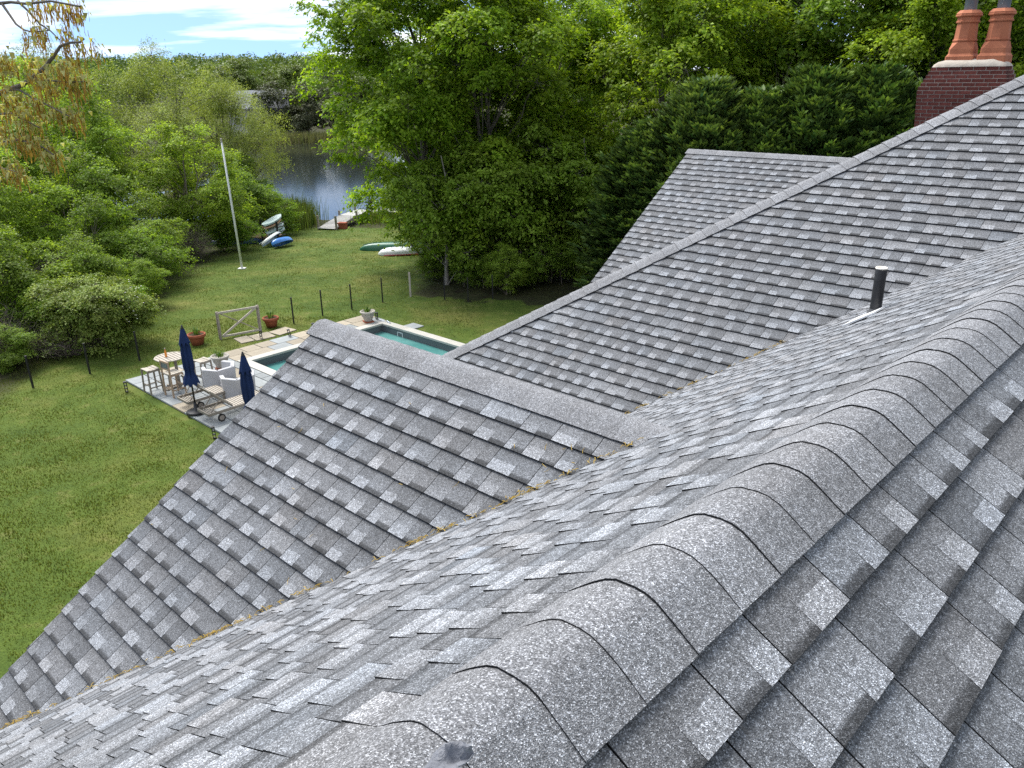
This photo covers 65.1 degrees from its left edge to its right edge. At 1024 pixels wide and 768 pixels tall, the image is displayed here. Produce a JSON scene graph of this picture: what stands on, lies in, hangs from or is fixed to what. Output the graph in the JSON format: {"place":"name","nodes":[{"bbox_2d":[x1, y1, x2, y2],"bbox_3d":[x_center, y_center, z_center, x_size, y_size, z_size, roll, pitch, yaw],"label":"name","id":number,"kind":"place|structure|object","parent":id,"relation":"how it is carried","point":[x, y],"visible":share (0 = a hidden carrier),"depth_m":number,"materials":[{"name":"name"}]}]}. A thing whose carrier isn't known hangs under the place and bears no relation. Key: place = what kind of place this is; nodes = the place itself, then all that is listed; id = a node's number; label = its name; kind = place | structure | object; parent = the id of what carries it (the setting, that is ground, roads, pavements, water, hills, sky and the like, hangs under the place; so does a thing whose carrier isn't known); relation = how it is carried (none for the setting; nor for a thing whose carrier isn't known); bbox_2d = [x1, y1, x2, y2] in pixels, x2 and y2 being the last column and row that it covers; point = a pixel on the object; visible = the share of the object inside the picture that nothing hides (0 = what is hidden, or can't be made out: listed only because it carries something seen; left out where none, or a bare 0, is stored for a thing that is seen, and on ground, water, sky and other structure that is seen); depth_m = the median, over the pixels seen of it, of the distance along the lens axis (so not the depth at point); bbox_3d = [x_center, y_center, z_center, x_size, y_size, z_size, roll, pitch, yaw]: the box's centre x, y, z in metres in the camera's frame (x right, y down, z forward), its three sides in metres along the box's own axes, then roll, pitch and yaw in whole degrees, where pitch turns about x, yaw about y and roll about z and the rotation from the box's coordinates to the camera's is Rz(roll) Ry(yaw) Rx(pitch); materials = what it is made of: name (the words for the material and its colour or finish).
{"place":"outdoors","nodes":[
{"label":"outdoors","id":0,"kind":"place"},
{"bbox_2d":[115,144,429,219],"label":"pond water","id":1,"kind":"structure","parent":0,"point":[314,179],"depth_m":90.60,"materials":[{"name":"blue liquid"}]},
{"bbox_2d":[316,206,398,229],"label":"dock","id":2,"kind":"object","parent":1,"relation":"in","point":[334,221],"visible":0.53,"depth_m":58.80,"materials":[{"name":"grey wood"}]},
{"bbox_2d":[0,66,904,678],"bbox_3d":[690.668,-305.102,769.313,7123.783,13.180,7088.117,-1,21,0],"label":"ground","id":3,"kind":"structure","parent":0,"point":[500,310],"depth_m":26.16,"materials":[{"name":"green plant"}]},
{"bbox_2d":[0,324,40,374],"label":"shrub","id":4,"kind":"object","parent":3,"relation":"on","point":[8,358],"visible":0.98,"depth_m":26.42,"materials":[{"name":"green plant"}]},
{"bbox_2d":[0,149,41,230],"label":"lime tree","id":5,"kind":"object","parent":3,"relation":"on","point":[3,166],"visible":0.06,"depth_m":40.90,"materials":[{"name":"green plant"}]},
{"bbox_2d":[0,297,48,355],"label":"bush","id":6,"kind":"object","parent":3,"relation":"on","point":[4,323],"visible":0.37,"depth_m":27.77,"materials":[{"name":"green plant"}]},
{"bbox_2d":[24,356,33,387],"bbox_3d":[-15.079,-0.364,25.081,0.058,1.090,0.058,-1,21,0],"label":"fence post","id":7,"kind":"object","parent":3,"relation":"on","point":[29,371],"visible":1,"depth_m":25.06,"materials":[{"name":"black metal"}]},
{"bbox_2d":[0,146,78,286],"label":"bright tree","id":8,"kind":"object","parent":3,"relation":"on","point":[13,201],"visible":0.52,"depth_m":33.58,"materials":[{"name":"green plant"}]},
{"bbox_2d":[0,50,92,243],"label":"lime tree","id":9,"kind":"object","parent":3,"relation":"on","point":[21,71],"visible":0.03,"depth_m":46.84,"materials":[{"name":"green plant"}]},
{"bbox_2d":[0,271,94,346],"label":"shrub","id":10,"kind":"object","parent":3,"relation":"on","point":[19,311],"visible":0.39,"depth_m":28.63,"materials":[{"name":"green plant"}]},
{"bbox_2d":[0,223,99,330],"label":"thicket tree","id":11,"kind":"object","parent":3,"relation":"on","point":[18,267],"visible":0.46,"depth_m":29.64,"materials":[{"name":"green plant"}]},
{"bbox_2d":[0,0,110,191],"bbox_3d":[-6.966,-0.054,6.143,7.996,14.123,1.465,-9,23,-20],"label":"oak tree","id":12,"kind":"object","parent":3,"relation":"on","point":[50,93],"visible":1,"depth_m":6.24,"materials":[{"name":"brown plant"}]},
{"bbox_2d":[26,237,99,281],"bbox_3d":[-18.830,-4.588,33.642,3.841,3.540,4.104,-14,25,-30],"label":"bare bush","id":13,"kind":"object","parent":3,"relation":"on","point":[51,262],"visible":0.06,"depth_m":33.42,"materials":[{"name":"green plant"}]},
{"bbox_2d":[18,321,110,358],"bbox_3d":[-15.539,-1.569,28.044,3.073,1.448,3.283,12,25,31],"label":"bare bush","id":14,"kind":"object","parent":3,"relation":"on","point":[70,349],"visible":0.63,"depth_m":27.70,"materials":[{"name":"green plant"}]},
{"bbox_2d":[0,71,142,230],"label":"lime tree","id":15,"kind":"object","parent":3,"relation":"on","point":[97,129],"visible":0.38,"depth_m":42.27,"materials":[{"name":"green plant"}]},
{"bbox_2d":[0,32,142,175],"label":"willow tree","id":16,"kind":"object","parent":3,"relation":"on","point":[67,95],"visible":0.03,"depth_m":53.74,"materials":[{"name":"green plant"}]},
{"bbox_2d":[9,136,145,262],"bbox_3d":[-21.652,-8.811,40.079,6.687,6.876,7.649,-4,21,-7],"label":"thicket tree","id":17,"kind":"object","parent":3,"relation":"on","point":[95,182],"visible":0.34,"depth_m":38.71,"materials":[{"name":"green plant"}]},
{"bbox_2d":[15,190,151,275],"bbox_3d":[-18.949,-6.207,35.648,5.563,4.664,4.863,-4,21,-8],"label":"thicket tree","id":18,"kind":"object","parent":3,"relation":"on","point":[93,223],"visible":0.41,"depth_m":35.31,"materials":[{"name":"green plant"}]},
{"bbox_2d":[42,229,134,290],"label":"thicket tree","id":19,"kind":"object","parent":3,"relation":"on","point":[107,264],"visible":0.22,"depth_m":31.22,"materials":[{"name":"green plant"}]},
{"bbox_2d":[18,268,165,360],"bbox_3d":[-14.878,-2.546,28.555,4.788,3.009,4.241,12,25,30],"label":"bush","id":20,"kind":"object","parent":3,"relation":"on","point":[119,309],"visible":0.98,"depth_m":27.72,"materials":[{"name":"green plant"}]},
{"bbox_2d":[72,275,153,299],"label":"shrub","id":21,"kind":"object","parent":3,"relation":"on","point":[139,287],"visible":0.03,"depth_m":31.29,"materials":[{"name":"green plant"}]},
{"bbox_2d":[106,258,172,304],"bbox_3d":[-15.688,-4.257,33.657,2.498,2.168,2.408,12,25,30],"label":"lime shrub","id":22,"kind":"object","parent":3,"relation":"on","point":[141,271],"visible":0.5,"depth_m":33.43,"materials":[{"name":"green plant"}]},
{"bbox_2d":[100,188,193,273],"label":"thicket tree","id":23,"kind":"object","parent":3,"relation":"on","point":[144,207],"visible":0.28,"depth_m":39.43,"materials":[{"name":"green plant"}]},
{"bbox_2d":[108,225,205,287],"bbox_3d":[-16.816,-5.926,36.869,4.770,3.181,4.483,17,27,38],"label":"shrub","id":24,"kind":"object","parent":3,"relation":"on","point":[154,248],"visible":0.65,"depth_m":36.22,"materials":[{"name":"green plant"}]},
{"bbox_2d":[78,35,245,226],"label":"willow tree","id":25,"kind":"object","parent":3,"relation":"on","point":[160,113],"visible":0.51,"depth_m":55.83,"materials":[{"name":"green plant"}]},
{"bbox_2d":[105,120,266,247],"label":"lime tree","id":26,"kind":"object","parent":3,"relation":"on","point":[209,202],"visible":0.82,"depth_m":44.56,"materials":[{"name":"green plant"}]},
{"bbox_2d":[172,221,216,263],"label":"bare bush","id":27,"kind":"object","parent":3,"relation":"on","point":[197,251],"visible":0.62,"depth_m":43.31,"materials":[{"name":"green plant"}]},
{"bbox_2d":[187,327,205,345],"bbox_3d":[-11.392,-1.750,28.976,0.650,0.677,0.650,-1,21,0],"label":"flower pot","id":28,"kind":"object","parent":3,"relation":"on","point":[196,337],"visible":0.96,"depth_m":28.88,"materials":[{"name":"ceramic"}]},
{"bbox_2d":[160,59,297,200],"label":"willow tree","id":29,"kind":"object","parent":3,"relation":"on","point":[259,132],"visible":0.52,"depth_m":58.13,"materials":[{"name":"green plant"}]},
{"bbox_2d":[197,211,267,252],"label":"shrub","id":30,"kind":"object","parent":3,"relation":"on","point":[244,234],"visible":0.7,"depth_m":47.20,"materials":[{"name":"green plant"}]},
{"bbox_2d":[220,138,245,268],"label":"flagpole","id":31,"kind":"object","parent":3,"relation":"on","point":[235,228],"visible":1,"depth_m":40.12,"materials":[{"name":"white metal"}]},
{"bbox_2d":[207,237,261,245],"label":"canoe","id":32,"kind":"object","parent":3,"relation":"on","point":[259,240],"visible":0.24,"depth_m":50.50,"materials":[{"name":"metal"}]},
{"bbox_2d":[197,151,277,203],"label":"thicket tree","id":33,"kind":"object","parent":3,"relation":"on","point":[248,165],"visible":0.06,"depth_m":57.13,"materials":[{"name":"green plant"}]},
{"bbox_2d":[215,305,261,339],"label":"timber gate","id":34,"kind":"structure","parent":3,"relation":"on","point":[253,308],"depth_m":29.76,"materials":[{"name":"grey wood"}]},
{"bbox_2d":[212,56,267,103],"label":"tree","id":35,"kind":"object","parent":3,"relation":"on","point":[240,67],"visible":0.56,"depth_m":154.64,"materials":[{"name":"green plant"}]},
{"bbox_2d":[204,160,289,237],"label":"thicket tree","id":36,"kind":"object","parent":3,"relation":"on","point":[260,193],"visible":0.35,"depth_m":51.05,"materials":[{"name":"green plant"}]},
{"bbox_2d":[225,89,289,135],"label":"house","id":37,"kind":"structure","parent":3,"relation":"on","point":[272,107],"depth_m":141.99,"materials":[{"name":"paint"}]},
{"bbox_2d":[262,308,278,327],"bbox_3d":[-9.285,-2.522,30.879,0.618,0.671,0.618,-1,21,0],"label":"flower pot","id":38,"kind":"object","parent":3,"relation":"on","point":[270,320],"visible":1,"depth_m":30.79,"materials":[{"name":"ceramic"}]},
{"bbox_2d":[261,231,280,246],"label":"dinghy","id":39,"kind":"object","parent":3,"relation":"on","point":[268,240],"visible":0.99,"depth_m":49.00,"materials":[{"name":"white plastic"}]},
{"bbox_2d":[259,219,285,241],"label":"board rack","id":40,"kind":"object","parent":3,"relation":"on","point":[262,233],"visible":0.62,"depth_m":49.96,"materials":[{"name":"wood"}]},
{"bbox_2d":[262,219,280,231],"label":"surfboard","id":41,"kind":"object","parent":40,"relation":"on","point":[269,226],"visible":0.54,"depth_m":49.62,"materials":[{"name":"brown plastic"}]},
{"bbox_2d":[262,214,281,226],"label":"surfboard","id":42,"kind":"object","parent":41,"relation":"on","point":[271,220],"visible":0.98,"depth_m":49.94,"materials":[{"name":"white plastic"}]},
{"bbox_2d":[243,191,305,233],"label":"shrub","id":43,"kind":"object","parent":3,"relation":"on","point":[285,217],"visible":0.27,"depth_m":54.27,"materials":[{"name":"green plant"}]},
{"bbox_2d":[126,315,423,432],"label":"pool terrace","id":44,"kind":"structure","parent":3,"relation":"on","point":[261,380],"depth_m":25.80,"materials":[{"name":"stone paving"}]},
{"bbox_2d":[140,365,163,394],"bbox_3d":[-10.972,-0.126,24.465,0.472,0.760,0.432,16,27,37],"label":"bar stool","id":45,"kind":"object","parent":44,"relation":"on","point":[153,369],"visible":0.98,"depth_m":24.38,"materials":[{"name":"brown wood"}]},
{"bbox_2d":[153,352,183,390],"bbox_3d":[-10.440,-0.372,24.715,0.920,1.008,0.920,18,28,40],"label":"bar table","id":46,"kind":"object","parent":44,"relation":"on","point":[174,357],"visible":0.62,"depth_m":24.57,"materials":[{"name":"white wood"}]},
{"bbox_2d":[159,360,186,397],"bbox_3d":[-10.187,-0.207,24.128,0.472,1.128,0.462,14,26,34],"label":"bar chair","id":47,"kind":"object","parent":44,"relation":"on","point":[164,365],"visible":0.93,"depth_m":24.01,"materials":[{"name":"wood"}]},
{"bbox_2d":[178,325,205,415],"bbox_3d":[-9.053,-0.400,22.510,0.560,2.620,0.560,18,28,40],"label":"parasol","id":48,"kind":"object","parent":44,"relation":"on","point":[190,378],"visible":0.98,"depth_m":22.38,"materials":[{"name":"blue fabric"}]},
{"bbox_2d":[177,374,224,406],"bbox_3d":[-9.086,0.107,23.486,0.764,0.969,1.250,18,28,40],"label":"sun lounger","id":49,"kind":"object","parent":44,"relation":"on","point":[218,390],"visible":0.76,"depth_m":23.43,"materials":[{"name":"brown wood"}]},
{"bbox_2d":[193,357,212,385],"bbox_3d":[-9.653,-0.407,25.133,0.472,0.760,0.432,15,26,35],"label":"bar stool","id":50,"kind":"object","parent":44,"relation":"on","point":[202,360],"visible":0.59,"depth_m":25.01,"materials":[{"name":"brown wood"}]},
{"bbox_2d":[201,360,235,387],"bbox_3d":[-9.037,-0.259,24.809,1.019,0.693,1.068,14,26,34],"label":"armchair","id":51,"kind":"object","parent":44,"relation":"on","point":[210,377],"visible":0.6,"depth_m":24.40,"materials":[{"name":"white fabric"}]},
{"bbox_2d":[210,350,228,369],"bbox_3d":[-9.590,-0.818,26.380,0.600,0.619,0.600,-5,22,-11],"label":"urn planter","id":52,"kind":"object","parent":44,"relation":"on","point":[216,357],"visible":0.84,"depth_m":26.28,"materials":[{"name":"stone"}]},
{"bbox_2d":[197,387,259,420],"bbox_3d":[-7.948,0.357,22.847,0.764,0.930,1.880,18,28,40],"label":"sun lounger","id":53,"kind":"object","parent":44,"relation":"on","point":[208,411],"visible":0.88,"depth_m":22.52,"materials":[{"name":"brown wood"}]},
{"bbox_2d":[219,369,255,400],"bbox_3d":[-8.196,0.012,24.073,1.019,0.693,1.068,14,26,34],"label":"armchair","id":54,"kind":"object","parent":44,"relation":"on","point":[231,387],"visible":0.48,"depth_m":23.61,"materials":[{"name":"white fabric"}]},
{"bbox_2d":[239,351,254,408],"bbox_3d":[-6.638,0.419,20.290,0.560,2.620,0.560,4,22,14],"label":"parasol","id":55,"kind":"object","parent":44,"relation":"on","point":[247,384],"visible":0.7,"depth_m":20.00,"materials":[{"name":"blue fabric"}]},
{"bbox_2d":[360,306,374,323],"bbox_3d":[-5.582,-2.708,31.068,0.600,0.621,0.600,-12,24,-27],"label":"urn planter","id":56,"kind":"object","parent":44,"relation":"on","point":[367,313],"visible":1,"depth_m":30.96,"materials":[{"name":"stone"}]},
{"bbox_2d":[251,81,301,133],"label":"tree","id":57,"kind":"object","parent":3,"relation":"on","point":[271,99],"visible":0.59,"depth_m":140.29,"materials":[{"name":"green plant"}]},
{"bbox_2d":[271,237,292,246],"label":"kayak","id":58,"kind":"object","parent":3,"relation":"on","point":[280,241],"visible":1,"depth_m":48.56,"materials":[{"name":"blue plastic"}]},
{"bbox_2d":[257,63,313,121],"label":"tree","id":59,"kind":"object","parent":3,"relation":"on","point":[284,74],"visible":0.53,"depth_m":158.79,"materials":[{"name":"green plant"}]},
{"bbox_2d":[282,81,334,133],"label":"tree","id":60,"kind":"object","parent":3,"relation":"on","point":[305,118],"visible":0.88,"depth_m":138.87,"materials":[{"name":"green plant"}]},
{"bbox_2d":[204,130,434,144],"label":"marsh grass","id":61,"kind":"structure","parent":3,"relation":"on","point":[305,138],"depth_m":133.83,"materials":[{"name":"green plant"}]},
{"bbox_2d":[246,192,401,233],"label":"reeds","id":62,"kind":"object","parent":3,"relation":"on","point":[307,219],"visible":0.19,"depth_m":59.09,"materials":[{"name":"green plant"}]},
{"bbox_2d":[0,50,679,113],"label":"wood","id":63,"kind":"object","parent":3,"relation":"on","point":[268,63],"visible":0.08,"depth_m":232.20,"materials":[{"name":"green plant"}]},
{"bbox_2d":[317,81,363,128],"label":"tree","id":64,"kind":"object","parent":3,"relation":"on","point":[328,113],"visible":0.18,"depth_m":139.50,"materials":[{"name":"green plant"}]},
{"bbox_2d":[322,61,368,100],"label":"tree","id":65,"kind":"object","parent":3,"relation":"on","point":[337,81],"visible":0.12,"depth_m":163.55,"materials":[{"name":"green plant"}]},
{"bbox_2d":[237,320,463,375],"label":"swimming pool","id":66,"kind":"structure","parent":3,"relation":"in","point":[270,363],"depth_m":28.99,"materials":[{"name":"stone"}]},
{"bbox_2d":[349,76,388,107],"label":"tree","id":67,"kind":"object","parent":3,"relation":"on","point":[361,78],"visible":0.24,"depth_m":140.62,"materials":[{"name":"green plant"}]},
{"bbox_2d":[360,241,424,250],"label":"canoe","id":68,"kind":"object","parent":3,"relation":"on","point":[373,246],"visible":0.48,"depth_m":46.02,"materials":[{"name":"plastic"}]},
{"bbox_2d":[378,246,420,255],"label":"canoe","id":69,"kind":"object","parent":3,"relation":"on","point":[399,251],"visible":0.61,"depth_m":44.17,"materials":[{"name":"white plastic"}]},
{"bbox_2d":[375,179,436,256],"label":"maple sapling","id":70,"kind":"object","parent":3,"relation":"on","point":[407,244],"visible":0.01,"depth_m":40.92,"materials":[{"name":"green plant"}]},
{"bbox_2d":[283,0,543,271],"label":"maple tree","id":71,"kind":"object","parent":3,"relation":"on","point":[370,24],"visible":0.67,"depth_m":34.20,"materials":[{"name":"green plant"}]},
{"bbox_2d":[365,16,506,219],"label":"maple tree","id":72,"kind":"object","parent":3,"relation":"on","point":[380,82],"visible":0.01,"depth_m":42.12,"materials":[{"name":"green plant"}]},
{"bbox_2d":[408,241,471,278],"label":"shrub","id":73,"kind":"object","parent":3,"relation":"on","point":[433,264],"visible":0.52,"depth_m":37.45,"materials":[{"name":"green plant"}]},
{"bbox_2d":[375,147,505,284],"bbox_3d":[-3.156,-7.229,35.536,6.024,6.124,5.848,-3,21,-5],"label":"maple sapling","id":74,"kind":"object","parent":3,"relation":"on","point":[407,189],"visible":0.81,"depth_m":34.32,"materials":[{"name":"green plant"}]},
{"bbox_2d":[444,247,497,287],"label":"shrub","id":75,"kind":"object","parent":3,"relation":"on","point":[468,272],"visible":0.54,"depth_m":35.77,"materials":[{"name":"green plant"}]},
{"bbox_2d":[428,143,554,259],"bbox_3d":[-0.809,-7.651,36.244,6.221,6.323,6.038,7,22,19],"label":"maple sapling","id":76,"kind":"object","parent":3,"relation":"on","point":[515,170],"visible":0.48,"depth_m":34.33,"materials":[{"name":"green plant"}]},
{"bbox_2d":[390,0,597,273],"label":"maple tree","id":77,"kind":"object","parent":3,"relation":"on","point":[501,22],"visible":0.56,"depth_m":33.92,"materials":[{"name":"green plant"}]},
{"bbox_2d":[482,243,532,295],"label":"bright shrub","id":78,"kind":"object","parent":3,"relation":"on","point":[518,264],"visible":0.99,"depth_m":34.21,"materials":[{"name":"green plant"}]},
{"bbox_2d":[476,239,545,286],"bbox_3d":[0.100,-5.404,35.854,3.228,2.291,3.434,9,23,24],"label":"shrub","id":79,"kind":"object","parent":3,"relation":"on","point":[526,256],"visible":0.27,"depth_m":35.42,"materials":[{"name":"green plant"}]},
{"bbox_2d":[0,0,1023,767],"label":"house","id":80,"kind":"structure","parent":3,"relation":"on","point":[718,462],"depth_m":2.87,"materials":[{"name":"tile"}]},
{"bbox_2d":[424,740,473,767],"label":"dab of roofing sealant","id":81,"kind":"object","parent":80,"relation":"on","point":[457,754],"visible":1,"depth_m":1.06,"materials":[{"name":"grey"}]},
{"bbox_2d":[436,115,600,262],"bbox_3d":[0.468,-8.518,36.940,7.119,7.455,7.334,17,27,38],"label":"maple sapling","id":82,"kind":"object","parent":3,"relation":"on","point":[528,126],"visible":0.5,"depth_m":34.87,"materials":[{"name":"green plant"}]},
{"bbox_2d":[439,0,654,189],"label":"maple tree","id":83,"kind":"object","parent":3,"relation":"on","point":[595,26],"visible":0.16,"depth_m":38.62,"materials":[{"name":"green plant"}]},
{"bbox_2d":[520,226,589,285],"bbox_3d":[1.718,-5.995,36.584,4.035,2.863,4.293,-9,22,-19],"label":"shrub","id":84,"kind":"object","parent":3,"relation":"on","point":[558,246],"visible":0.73,"depth_m":35.62,"materials":[{"name":"green plant"}]},
{"bbox_2d":[523,163,596,246],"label":"maple sapling","id":85,"kind":"object","parent":3,"relation":"on","point":[555,222],"visible":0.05,"depth_m":36.21,"materials":[{"name":"green plant"}]},
{"bbox_2d":[521,130,605,253],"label":"maple sapling","id":86,"kind":"object","parent":3,"relation":"on","point":[578,214],"visible":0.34,"depth_m":35.14,"materials":[{"name":"green plant"}]},
{"bbox_2d":[541,222,596,281],"bbox_3d":[3.419,-6.111,36.613,4.532,3.022,4.259,-7,22,-15],"label":"shrub","id":87,"kind":"object","parent":3,"relation":"on","point":[579,272],"visible":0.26,"depth_m":36.01,"materials":[{"name":"green plant"}]},
{"bbox_2d":[500,0,658,154],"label":"inlet tree","id":88,"kind":"object","parent":3,"relation":"on","point":[611,2],"visible":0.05,"depth_m":55.28,"materials":[{"name":"green plant"}]},
{"bbox_2d":[566,113,707,288],"bbox_3d":[5.388,-6.567,31.234,6.762,7.466,6.560,-1,21,0],"label":"cypress tree","id":89,"kind":"object","parent":3,"relation":"on","point":[618,173],"visible":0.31,"depth_m":30.06,"materials":[{"name":"green plant"}]},
{"bbox_2d":[564,0,800,171],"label":"background tree","id":90,"kind":"object","parent":3,"relation":"on","point":[707,39],"visible":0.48,"depth_m":34.57,"materials":[{"name":"green plant"}]},
{"bbox_2d":[615,73,769,243],"bbox_3d":[7.296,-6.971,30.228,7.130,8.900,7.350,5,22,14],"label":"cypress tree","id":91,"kind":"object","parent":3,"relation":"on","point":[702,111],"visible":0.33,"depth_m":28.21,"materials":[{"name":"green plant"}]},
{"bbox_2d":[602,0,869,122],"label":"background tree","id":92,"kind":"object","parent":3,"relation":"on","point":[783,68],"visible":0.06,"depth_m":38.14,"materials":[{"name":"green plant"}]},
{"bbox_2d":[706,83,821,154],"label":"cypress tree","id":93,"kind":"object","parent":3,"relation":"on","point":[759,113],"visible":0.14,"depth_m":27.76,"materials":[{"name":"green plant"}]},
{"bbox_2d":[746,62,876,157],"bbox_3d":[10.852,-7.047,29.826,7.497,9.256,7.273,-20,28,-40],"label":"cypress tree","id":94,"kind":"object","parent":3,"relation":"on","point":[823,96],"visible":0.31,"depth_m":27.25,"materials":[{"name":"green plant"}]},
{"bbox_2d":[673,0,963,92],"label":"background tree","id":95,"kind":"object","parent":3,"relation":"on","point":[817,11],"visible":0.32,"depth_m":34.61,"materials":[{"name":"green plant"}]},
{"bbox_2d":[802,59,921,156],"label":"cypress tree","id":96,"kind":"object","parent":3,"relation":"on","point":[886,105],"visible":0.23,"depth_m":27.00,"materials":[{"name":"green plant"}]},
{"bbox_2d":[801,0,1023,82],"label":"background tree","id":97,"kind":"object","parent":3,"relation":"on","point":[903,43],"visible":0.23,"depth_m":31.93,"materials":[{"name":"green plant"}]},
{"bbox_2d":[822,0,1023,81],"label":"background tree","id":98,"kind":"object","parent":3,"relation":"on","point":[1017,37],"visible":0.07,"depth_m":33.04,"materials":[{"name":"green plant"}]},
{"bbox_2d":[982,0,1023,76],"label":"background tree","id":99,"kind":"object","parent":3,"relation":"on","point":[1019,21],"visible":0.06,"depth_m":32.29,"materials":[{"name":"green plant"}]},
{"bbox_2d":[0,0,979,68],"label":"sky","id":100,"kind":"structure","parent":0,"point":[231,27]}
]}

